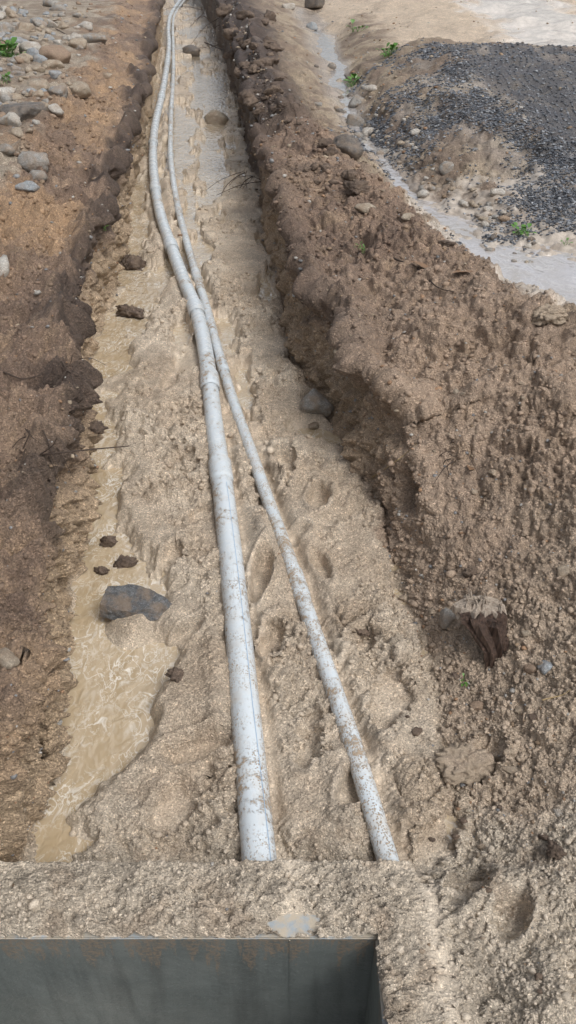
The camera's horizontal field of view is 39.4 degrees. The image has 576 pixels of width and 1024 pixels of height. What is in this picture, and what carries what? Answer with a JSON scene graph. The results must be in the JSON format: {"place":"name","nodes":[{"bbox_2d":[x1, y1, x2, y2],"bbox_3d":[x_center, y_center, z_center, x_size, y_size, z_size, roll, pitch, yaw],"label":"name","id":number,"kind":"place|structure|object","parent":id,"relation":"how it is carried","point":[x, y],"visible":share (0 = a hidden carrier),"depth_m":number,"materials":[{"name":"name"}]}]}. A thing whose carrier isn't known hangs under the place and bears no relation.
{"place":"outdoors","nodes":[
{"label":"outdoors","id":0,"kind":"place"},
{"bbox_2d":[31,0,457,862],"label":"water","id":1,"kind":"structure","parent":0,"point":[109,722],"depth_m":3.82,"materials":[{"name":"liquid"}]},
{"bbox_2d":[100,535,117,546],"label":"clod","id":2,"kind":"object","parent":1,"relation":"on","point":[109,541],"visible":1,"depth_m":3.93,"materials":[{"name":"soil"}]},
{"bbox_2d":[113,554,137,568],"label":"clod","id":3,"kind":"object","parent":1,"relation":"on","point":[123,561],"visible":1,"depth_m":3.81,"materials":[{"name":"soil"}]},
{"bbox_2d":[115,304,144,318],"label":"clod","id":4,"kind":"object","parent":1,"relation":"in","point":[127,311],"visible":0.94,"depth_m":6.12,"materials":[{"name":"soil"}]},
{"bbox_2d":[182,45,199,56],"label":"rock","id":5,"kind":"object","parent":1,"relation":"in","point":[193,50],"visible":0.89,"depth_m":16.75,"materials":[{"name":"stone"}]},
{"bbox_2d":[0,0,575,1023],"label":"ground","id":6,"kind":"structure","parent":0,"point":[190,712],"depth_m":3.73,"materials":[{"name":"soil"}]},
{"bbox_2d":[0,254,9,277],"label":"stone","id":7,"kind":"object","parent":6,"relation":"on","point":[4,266],"visible":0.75,"depth_m":4.59,"materials":[{"name":"stone"}]},
{"bbox_2d":[0,87,10,94],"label":"stone","id":8,"kind":"object","parent":6,"relation":"on","point":[4,91],"visible":0.41,"depth_m":8.04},
{"bbox_2d":[0,95,12,102],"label":"stone","id":9,"kind":"object","parent":6,"relation":"on","point":[4,98],"visible":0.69,"depth_m":7.84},
{"bbox_2d":[0,21,13,32],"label":"stone","id":10,"kind":"object","parent":6,"relation":"on","point":[6,27],"visible":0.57,"depth_m":12.16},
{"bbox_2d":[0,143,14,154],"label":"stone","id":11,"kind":"object","parent":6,"relation":"on","point":[7,149],"visible":1,"depth_m":6.36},
{"bbox_2d":[0,647,19,669],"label":"stone","id":12,"kind":"object","parent":6,"relation":"on","point":[9,659],"visible":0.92,"depth_m":2.36,"materials":[{"name":"stone"}]},
{"bbox_2d":[4,7,17,16],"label":"stone","id":13,"kind":"object","parent":6,"relation":"on","point":[8,10],"visible":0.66,"depth_m":13.58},
{"bbox_2d":[0,37,25,56],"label":"weed","id":14,"kind":"object","parent":6,"relation":"on","point":[12,44],"visible":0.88,"depth_m":10.45,"materials":[{"name":"green plant"}]},
{"bbox_2d":[6,112,21,126],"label":"stone","id":15,"kind":"object","parent":6,"relation":"on","point":[13,118],"visible":0.88,"depth_m":7.20,"materials":[{"name":"stone"}]},
{"bbox_2d":[11,127,23,137],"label":"stone","id":16,"kind":"object","parent":6,"relation":"on","point":[17,131],"visible":0.99,"depth_m":6.95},
{"bbox_2d":[0,101,48,121],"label":"rock","id":17,"kind":"object","parent":6,"relation":"on","point":[26,110],"visible":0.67,"depth_m":7.43,"materials":[{"name":"stone"}]},
{"bbox_2d":[18,22,35,30],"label":"stone","id":18,"kind":"object","parent":6,"relation":"on","point":[26,26],"visible":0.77,"depth_m":12.40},
{"bbox_2d":[15,180,40,192],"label":"stone","id":19,"kind":"object","parent":6,"relation":"on","point":[28,186],"visible":1,"depth_m":5.90,"materials":[{"name":"stone"}]},
{"bbox_2d":[18,41,40,52],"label":"stone","id":20,"kind":"object","parent":6,"relation":"on","point":[25,46],"visible":0.38,"depth_m":10.50,"materials":[{"name":"stone"}]},
{"bbox_2d":[26,47,38,55],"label":"stone","id":21,"kind":"object","parent":6,"relation":"on","point":[32,51],"visible":0.4,"depth_m":10.18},
{"bbox_2d":[17,151,48,172],"bbox_3d":[-2.008,-2.770,6.391,0.256,0.189,0.211,0,37,0],"label":"rock","id":22,"kind":"object","parent":6,"relation":"on","point":[28,161],"visible":0.84,"depth_m":6.31,"materials":[{"name":"grey stone"}]},
{"bbox_2d":[31,89,43,96],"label":"stone","id":23,"kind":"object","parent":6,"relation":"on","point":[39,93],"visible":0.91,"depth_m":8.18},
{"bbox_2d":[27,79,48,89],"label":"stone","id":24,"kind":"object","parent":6,"relation":"on","point":[37,84],"visible":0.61,"depth_m":8.41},
{"bbox_2d":[29,170,47,180],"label":"stone","id":25,"kind":"object","parent":6,"relation":"on","point":[38,174],"visible":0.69,"depth_m":6.22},
{"bbox_2d":[31,65,45,71],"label":"stone","id":26,"kind":"object","parent":6,"relation":"on","point":[37,68],"visible":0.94,"depth_m":9.55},
{"bbox_2d":[31,18,46,26],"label":"stone","id":27,"kind":"object","parent":6,"relation":"on","point":[36,22],"visible":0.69,"depth_m":12.97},
{"bbox_2d":[32,54,47,62],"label":"stone","id":28,"kind":"object","parent":6,"relation":"on","point":[38,58],"visible":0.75,"depth_m":10.11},
{"bbox_2d":[11,428,72,480],"bbox_3d":[-1.001,-0.236,3.220,0.224,0.209,0.271,-17,40,-21],"label":"root tangle","id":29,"kind":"object","parent":6,"relation":"on","point":[28,431],"visible":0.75,"depth_m":3.19,"materials":[{"name":"plant"}]},
{"bbox_2d":[41,59,64,68],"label":"stone","id":30,"kind":"object","parent":6,"relation":"on","point":[53,63],"visible":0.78,"depth_m":9.85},
{"bbox_2d":[42,0,63,6],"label":"stone","id":31,"kind":"object","parent":6,"relation":"on","point":[48,3],"visible":0.44,"depth_m":15.38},
{"bbox_2d":[39,45,70,63],"bbox_3d":[-2.973,-5.788,10.280,0.386,0.300,0.335,22,42,26],"label":"rock","id":32,"kind":"object","parent":6,"relation":"on","point":[62,54],"visible":0.57,"depth_m":10.17,"materials":[{"name":"stone"}]},
{"bbox_2d":[48,70,61,78],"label":"stone","id":33,"kind":"object","parent":6,"relation":"on","point":[54,74],"visible":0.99,"depth_m":9.15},
{"bbox_2d":[48,103,63,115],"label":"stone","id":34,"kind":"object","parent":6,"relation":"on","point":[54,108],"visible":1,"depth_m":7.59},
{"bbox_2d":[47,85,67,97],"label":"stone","id":35,"kind":"object","parent":6,"relation":"on","point":[61,90],"visible":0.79,"depth_m":8.17,"materials":[{"name":"stone"}]},
{"bbox_2d":[49,3,66,10],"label":"stone","id":36,"kind":"object","parent":6,"relation":"on","point":[57,7],"visible":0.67,"depth_m":14.97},
{"bbox_2d":[58,20,69,28],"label":"stone","id":37,"kind":"object","parent":6,"relation":"on","point":[62,25],"visible":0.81,"depth_m":12.86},
{"bbox_2d":[40,355,104,391],"bbox_3d":[-1.002,-0.609,3.703,0.301,0.224,0.165,-20,41,-24],"label":"root tangle","id":38,"kind":"object","parent":6,"relation":"hanging from","point":[68,370],"visible":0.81,"depth_m":3.67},
{"bbox_2d":[16,438,129,458],"bbox_3d":[-0.859,-0.254,3.167,0.455,0.139,0.078,-2,37,-3],"label":"twig","id":39,"kind":"object","parent":6,"relation":"on","point":[42,454],"visible":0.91,"depth_m":3.18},
{"bbox_2d":[67,32,83,40],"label":"stone","id":40,"kind":"object","parent":6,"relation":"on","point":[74,35],"visible":0.35,"depth_m":11.63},
{"bbox_2d":[68,38,86,47],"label":"stone","id":41,"kind":"object","parent":6,"relation":"on","point":[75,42],"visible":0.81,"depth_m":11.37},
{"bbox_2d":[69,81,91,97],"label":"stone","id":42,"kind":"object","parent":6,"relation":"on","point":[80,89],"visible":0.81,"depth_m":8.45,"materials":[{"name":"stone"}]},
{"bbox_2d":[77,21,92,30],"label":"stone","id":43,"kind":"object","parent":6,"relation":"on","point":[87,25],"visible":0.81,"depth_m":13.12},
{"bbox_2d":[83,33,106,43],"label":"stone","id":44,"kind":"object","parent":6,"relation":"on","point":[91,37],"visible":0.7,"depth_m":11.92,"materials":[{"name":"stone"}]},
{"bbox_2d":[87,420,108,433],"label":"clod","id":45,"kind":"object","parent":6,"relation":"on","point":[98,427],"visible":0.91,"depth_m":4.00,"materials":[{"name":"soil"}]},
{"bbox_2d":[93,566,109,574],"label":"clod","id":46,"kind":"object","parent":6,"relation":"on","point":[102,570],"visible":1,"depth_m":3.77,"materials":[{"name":"soil"}]},
{"bbox_2d":[119,254,145,270],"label":"clod","id":47,"kind":"object","parent":6,"relation":"on","point":[132,262],"visible":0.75,"depth_m":6.92,"materials":[{"name":"soil"}]},
{"bbox_2d":[99,584,171,620],"bbox_3d":[-0.659,0.395,3.485,0.320,0.095,0.151,0,37,0],"label":"rock","id":48,"kind":"object","parent":6,"relation":"on","point":[125,601],"visible":0.99,"depth_m":3.47,"materials":[{"name":"stone"}]},
{"bbox_2d":[165,667,183,682],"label":"clod","id":49,"kind":"object","parent":6,"relation":"on","point":[174,674],"visible":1,"depth_m":3.13,"materials":[{"name":"soil"}]},
{"bbox_2d":[160,7,219,47],"bbox_3d":[-1.941,-9.920,17.404,1.411,1.738,1.776,14,39,18],"label":"root tangle","id":50,"kind":"object","parent":6,"relation":"on","point":[205,26],"visible":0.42,"depth_m":17.25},
{"bbox_2d":[0,912,387,1023],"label":"concrete vault","id":51,"kind":"object","parent":6,"relation":"in","point":[135,977],"visible":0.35,"depth_m":2.44,"materials":[{"name":"concrete"}]},
{"bbox_2d":[148,0,276,860],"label":"water pipe","id":52,"kind":"object","parent":6,"relation":"on","point":[257,836],"visible":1,"depth_m":3.52,"materials":[{"name":"grey plastic"}]},
{"bbox_2d":[204,109,228,124],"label":"stone","id":53,"kind":"object","parent":6,"relation":"on","point":[214,117],"visible":0.77,"depth_m":11.54,"materials":[{"name":"stone"}]},
{"bbox_2d":[215,3,232,16],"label":"clod","id":54,"kind":"object","parent":6,"relation":"on","point":[223,10],"visible":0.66,"depth_m":15.35,"materials":[{"name":"soil"}]},
{"bbox_2d":[222,50,233,58],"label":"clod","id":55,"kind":"object","parent":6,"relation":"on","point":[229,54],"visible":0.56,"depth_m":13.37,"materials":[{"name":"soil"}]},
{"bbox_2d":[222,27,237,40],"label":"clod","id":56,"kind":"object","parent":6,"relation":"on","point":[227,34],"visible":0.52,"depth_m":12.81,"materials":[{"name":"soil"}]},
{"bbox_2d":[208,171,260,194],"bbox_3d":[-0.525,-3.341,8.874,0.900,0.800,0.508,-11,38,-14],"label":"root tangle","id":57,"kind":"object","parent":6,"relation":"hanging from","point":[251,177],"visible":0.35,"depth_m":8.66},
{"bbox_2d":[238,61,249,68],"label":"clod","id":58,"kind":"object","parent":6,"relation":"on","point":[244,64],"visible":0.88,"depth_m":9.71,"materials":[{"name":"soil"}]},
{"bbox_2d":[235,10,254,19],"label":"clod","id":59,"kind":"object","parent":6,"relation":"on","point":[242,14],"visible":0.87,"depth_m":12.92,"materials":[{"name":"soil"}]},
{"bbox_2d":[240,37,250,49],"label":"clod","id":60,"kind":"object","parent":6,"relation":"on","point":[245,44],"visible":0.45,"depth_m":11.27,"materials":[{"name":"soil"}]},
{"bbox_2d":[241,89,255,104],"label":"clod","id":61,"kind":"object","parent":6,"relation":"on","point":[247,93],"visible":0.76,"depth_m":8.68,"materials":[{"name":"soil"}]},
{"bbox_2d":[244,96,259,109],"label":"clod","id":62,"kind":"object","parent":6,"relation":"on","point":[249,103],"visible":0.77,"depth_m":8.67,"materials":[{"name":"soil"}]},
{"bbox_2d":[247,63,257,73],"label":"clod","id":63,"kind":"object","parent":6,"relation":"on","point":[252,68],"visible":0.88,"depth_m":9.47,"materials":[{"name":"soil"}]},
{"bbox_2d":[248,42,258,49],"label":"clod","id":64,"kind":"object","parent":6,"relation":"on","point":[253,46],"visible":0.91,"depth_m":10.29,"materials":[{"name":"soil"}]},
{"bbox_2d":[252,106,264,114],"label":"clod","id":65,"kind":"object","parent":6,"relation":"on","point":[258,111],"visible":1,"depth_m":8.22,"materials":[{"name":"soil"}]},
{"bbox_2d":[251,56,274,66],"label":"clod","id":66,"kind":"object","parent":6,"relation":"on","point":[266,61],"visible":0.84,"depth_m":9.48,"materials":[{"name":"soil"}]},
{"bbox_2d":[250,108,284,150],"bbox_3d":[-0.235,-3.767,7.984,0.379,0.473,0.494,20,41,25],"label":"root tangle","id":67,"kind":"object","parent":6,"relation":"on","point":[269,118],"visible":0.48,"depth_m":7.84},
{"bbox_2d":[264,10,276,21],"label":"clod","id":68,"kind":"object","parent":6,"relation":"on","point":[269,15],"visible":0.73,"depth_m":13.78,"materials":[{"name":"soil"}]},
{"bbox_2d":[263,85,283,95],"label":"clod","id":69,"kind":"object","parent":6,"relation":"on","point":[272,89],"visible":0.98,"depth_m":8.57,"materials":[{"name":"soil"}]},
{"bbox_2d":[269,42,284,51],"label":"clod","id":70,"kind":"object","parent":6,"relation":"on","point":[275,46],"visible":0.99,"depth_m":10.40,"materials":[{"name":"soil"}]},
{"bbox_2d":[167,0,399,860],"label":"water pipe","id":71,"kind":"object","parent":6,"relation":"on","point":[381,840],"visible":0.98,"depth_m":3.52,"materials":[{"name":"grey plastic"}]},
{"bbox_2d":[281,3,294,9],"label":"stone","id":72,"kind":"object","parent":6,"relation":"on","point":[291,6],"visible":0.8,"depth_m":16.56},
{"bbox_2d":[0,1,575,1023],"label":"pebbles","id":73,"kind":"object","parent":6,"relation":"on","point":[348,411],"visible":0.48,"depth_m":4.06,"materials":[{"name":"stone"}]},
{"bbox_2d":[306,22,317,29],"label":"stone","id":74,"kind":"object","parent":6,"relation":"on","point":[311,25],"visible":0.88,"depth_m":15.15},
{"bbox_2d":[304,0,324,8],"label":"rock","id":75,"kind":"object","parent":6,"relation":"on","point":[313,4],"visible":0.95,"depth_m":17.18,"materials":[{"name":"stone"}]},
{"bbox_2d":[300,388,333,417],"bbox_3d":[0.161,-0.654,4.837,0.183,0.202,0.202,-24,43,-28],"label":"rock","id":76,"kind":"object","parent":6,"relation":"on","point":[313,401],"visible":0.96,"depth_m":4.78,"materials":[{"name":"grey stone"}]},
{"bbox_2d":[317,138,332,148],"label":"clod","id":77,"kind":"object","parent":6,"relation":"on","point":[322,143],"visible":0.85,"depth_m":6.88,"materials":[{"name":"soil"}]},
{"bbox_2d":[333,134,363,158],"bbox_3d":[0.508,-3.134,6.881,0.280,0.178,0.231,0,37,0],"label":"rock","id":78,"kind":"object","parent":6,"relation":"on","point":[351,146],"visible":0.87,"depth_m":6.83,"materials":[{"name":"stone"}]},
{"bbox_2d":[344,170,356,180],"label":"clod","id":79,"kind":"object","parent":6,"relation":"on","point":[350,175],"visible":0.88,"depth_m":6.20,"materials":[{"name":"soil"}]},
{"bbox_2d":[341,73,361,86],"bbox_3d":[0.858,-5.556,10.337,0.311,0.152,0.288,20,41,25],"label":"weed","id":80,"kind":"object","parent":6,"relation":"on","point":[354,75],"visible":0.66,"depth_m":10.34,"materials":[{"name":"green plant"}]},
{"bbox_2d":[346,113,364,126],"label":"stone","id":81,"kind":"object","parent":6,"relation":"on","point":[354,120],"visible":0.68,"depth_m":8.57,"materials":[{"name":"stone"}]},
{"bbox_2d":[348,94,364,107],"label":"stone","id":82,"kind":"object","parent":6,"relation":"on","point":[356,100],"visible":0.9,"depth_m":9.32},
{"bbox_2d":[342,179,371,195],"bbox_3d":[0.509,-2.396,5.939,0.216,0.125,0.139,0,37,0],"label":"clod","id":83,"kind":"object","parent":6,"relation":"on","point":[355,187],"visible":0.99,"depth_m":5.90,"materials":[{"name":"soil"}]},
{"bbox_2d":[355,629,369,635],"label":"clod","id":84,"kind":"object","parent":6,"relation":"on","point":[361,632],"visible":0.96,"depth_m":3.37,"materials":[{"name":"soil"}]},
{"bbox_2d":[354,203,375,213],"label":"stone","id":85,"kind":"object","parent":6,"relation":"on","point":[363,208],"visible":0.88,"depth_m":5.62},
{"bbox_2d":[362,85,376,91],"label":"stone","id":86,"kind":"object","parent":6,"relation":"on","point":[368,88],"visible":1,"depth_m":9.27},
{"bbox_2d":[376,42,397,56],"bbox_3d":[1.289,-5.983,10.418,0.280,0.153,0.351,16,40,20],"label":"weed","id":87,"kind":"object","parent":6,"relation":"on","point":[392,46],"visible":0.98,"depth_m":10.43,"materials":[{"name":"green plant"}]},
{"bbox_2d":[401,212,414,220],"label":"stone","id":88,"kind":"object","parent":6,"relation":"on","point":[406,216],"visible":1,"depth_m":5.43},
{"bbox_2d":[412,727,422,736],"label":"clod","id":89,"kind":"object","parent":6,"relation":"on","point":[416,731],"visible":1,"depth_m":2.98,"materials":[{"name":"soil"}]},
{"bbox_2d":[417,189,429,197],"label":"stone","id":90,"kind":"object","parent":6,"relation":"on","point":[423,193],"visible":1,"depth_m":6.42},
{"bbox_2d":[393,257,454,291],"bbox_3d":[0.785,-1.394,4.715,0.052,0.061,0.728,-11,38,-14],"label":"twig","id":91,"kind":"object","parent":6,"relation":"on","point":[396,259],"visible":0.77,"depth_m":4.58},
{"bbox_2d":[429,239,455,246],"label":"clod","id":92,"kind":"object","parent":6,"relation":"on","point":[447,243],"visible":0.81,"depth_m":5.03,"materials":[{"name":"soil"}]},
{"bbox_2d":[438,161,453,174],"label":"stone","id":93,"kind":"object","parent":6,"relation":"on","point":[445,168],"visible":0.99,"depth_m":6.55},
{"bbox_2d":[439,607,455,628],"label":"stone","id":94,"kind":"object","parent":6,"relation":"on","point":[447,617],"visible":0.99,"depth_m":3.35,"materials":[{"name":"stone"}]},
{"bbox_2d":[327,41,575,255],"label":"gravel","id":95,"kind":"structure","parent":6,"relation":"on","point":[513,119],"depth_m":7.22,"materials":[{"name":"gravel"}]},
{"bbox_2d":[434,450,477,483],"bbox_3d":[0.768,-0.215,3.751,0.205,0.128,0.140,-4,37,-5],"label":"root tangle","id":96,"kind":"object","parent":6,"relation":"on","point":[446,466],"visible":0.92,"depth_m":3.74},
{"bbox_2d":[433,741,495,786],"bbox_3d":[0.620,0.907,2.871,0.218,0.126,0.194,-23,43,-28],"label":"clod","id":97,"kind":"object","parent":6,"relation":"on","point":[456,763],"visible":0.99,"depth_m":2.83,"materials":[{"name":"soil"}]},
{"bbox_2d":[462,565,477,577],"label":"clod","id":98,"kind":"object","parent":6,"relation":"on","point":[470,571],"visible":1,"depth_m":3.41,"materials":[{"name":"soil"}]},
{"bbox_2d":[469,701,483,710],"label":"stone","id":99,"kind":"object","parent":6,"relation":"on","point":[476,705],"visible":1,"depth_m":3.06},
{"bbox_2d":[452,589,508,668],"bbox_3d":[0.781,0.472,3.211,0.254,0.314,0.181,24,43,29],"label":"wood chunk","id":100,"kind":"object","parent":6,"relation":"on","point":[483,619],"visible":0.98,"depth_m":3.14,"materials":[{"name":"wood"}]},
{"bbox_2d":[489,188,504,196],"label":"stone","id":101,"kind":"object","parent":6,"relation":"on","point":[497,191],"visible":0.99,"depth_m":6.04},
{"bbox_2d":[497,215,509,221],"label":"stone","id":102,"kind":"object","parent":6,"relation":"on","point":[503,218],"visible":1,"depth_m":5.87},
{"bbox_2d":[503,748,513,754],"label":"clod","id":103,"kind":"object","parent":6,"relation":"on","point":[509,751],"visible":1,"depth_m":2.84,"materials":[{"name":"beige soil"}]},
{"bbox_2d":[502,766,517,774],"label":"stone","id":104,"kind":"object","parent":6,"relation":"on","point":[512,770],"visible":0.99,"depth_m":2.81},
{"bbox_2d":[511,222,536,235],"bbox_3d":[1.646,-1.974,5.643,0.195,0.077,0.143,18,40,22],"label":"weed","id":105,"kind":"object","parent":6,"relation":"on","point":[524,227],"visible":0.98,"depth_m":5.65,"materials":[{"name":"green plant"}]},
{"bbox_2d":[523,664,536,673],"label":"stone","id":106,"kind":"object","parent":6,"relation":"on","point":[529,668],"visible":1,"depth_m":3.03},
{"bbox_2d":[537,660,552,674],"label":"stone","id":107,"kind":"object","parent":6,"relation":"on","point":[545,667],"visible":1,"depth_m":3.00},
{"bbox_2d":[531,303,568,325],"bbox_3d":[1.298,-0.989,4.049,0.202,0.104,0.152,27,44,31],"label":"rock","id":108,"kind":"object","parent":6,"relation":"on","point":[548,313],"visible":0.98,"depth_m":4.02,"materials":[{"name":"beige stone"}]},
{"bbox_2d":[546,837,566,860],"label":"clod","id":109,"kind":"object","parent":6,"relation":"on","point":[555,850],"visible":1,"depth_m":2.47,"materials":[{"name":"soil"}]},
{"bbox_2d":[557,565,569,576],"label":"stone","id":110,"kind":"object","parent":6,"relation":"on","point":[563,570],"visible":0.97,"depth_m":3.18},
{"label":"clod","id":111,"kind":"object","parent":6,"relation":"on","visible":0},
{"bbox_2d":[323,146,337,155],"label":"clod","id":112,"kind":"object","parent":111,"relation":"on","point":[331,151],"visible":0.77,"depth_m":6.75,"materials":[{"name":"soil"}]},
{"bbox_2d":[312,30,575,304],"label":"stream water","id":113,"kind":"structure","parent":0,"point":[556,273],"depth_m":5.45,"materials":[{"name":"liquid"}]},
{"bbox_2d":[361,127,373,136],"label":"stone","id":114,"kind":"object","parent":113,"relation":"in","point":[364,131],"visible":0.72,"depth_m":8.15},
{"bbox_2d":[376,148,389,154],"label":"stone","id":115,"kind":"object","parent":113,"relation":"in","point":[384,151],"visible":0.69,"depth_m":7.59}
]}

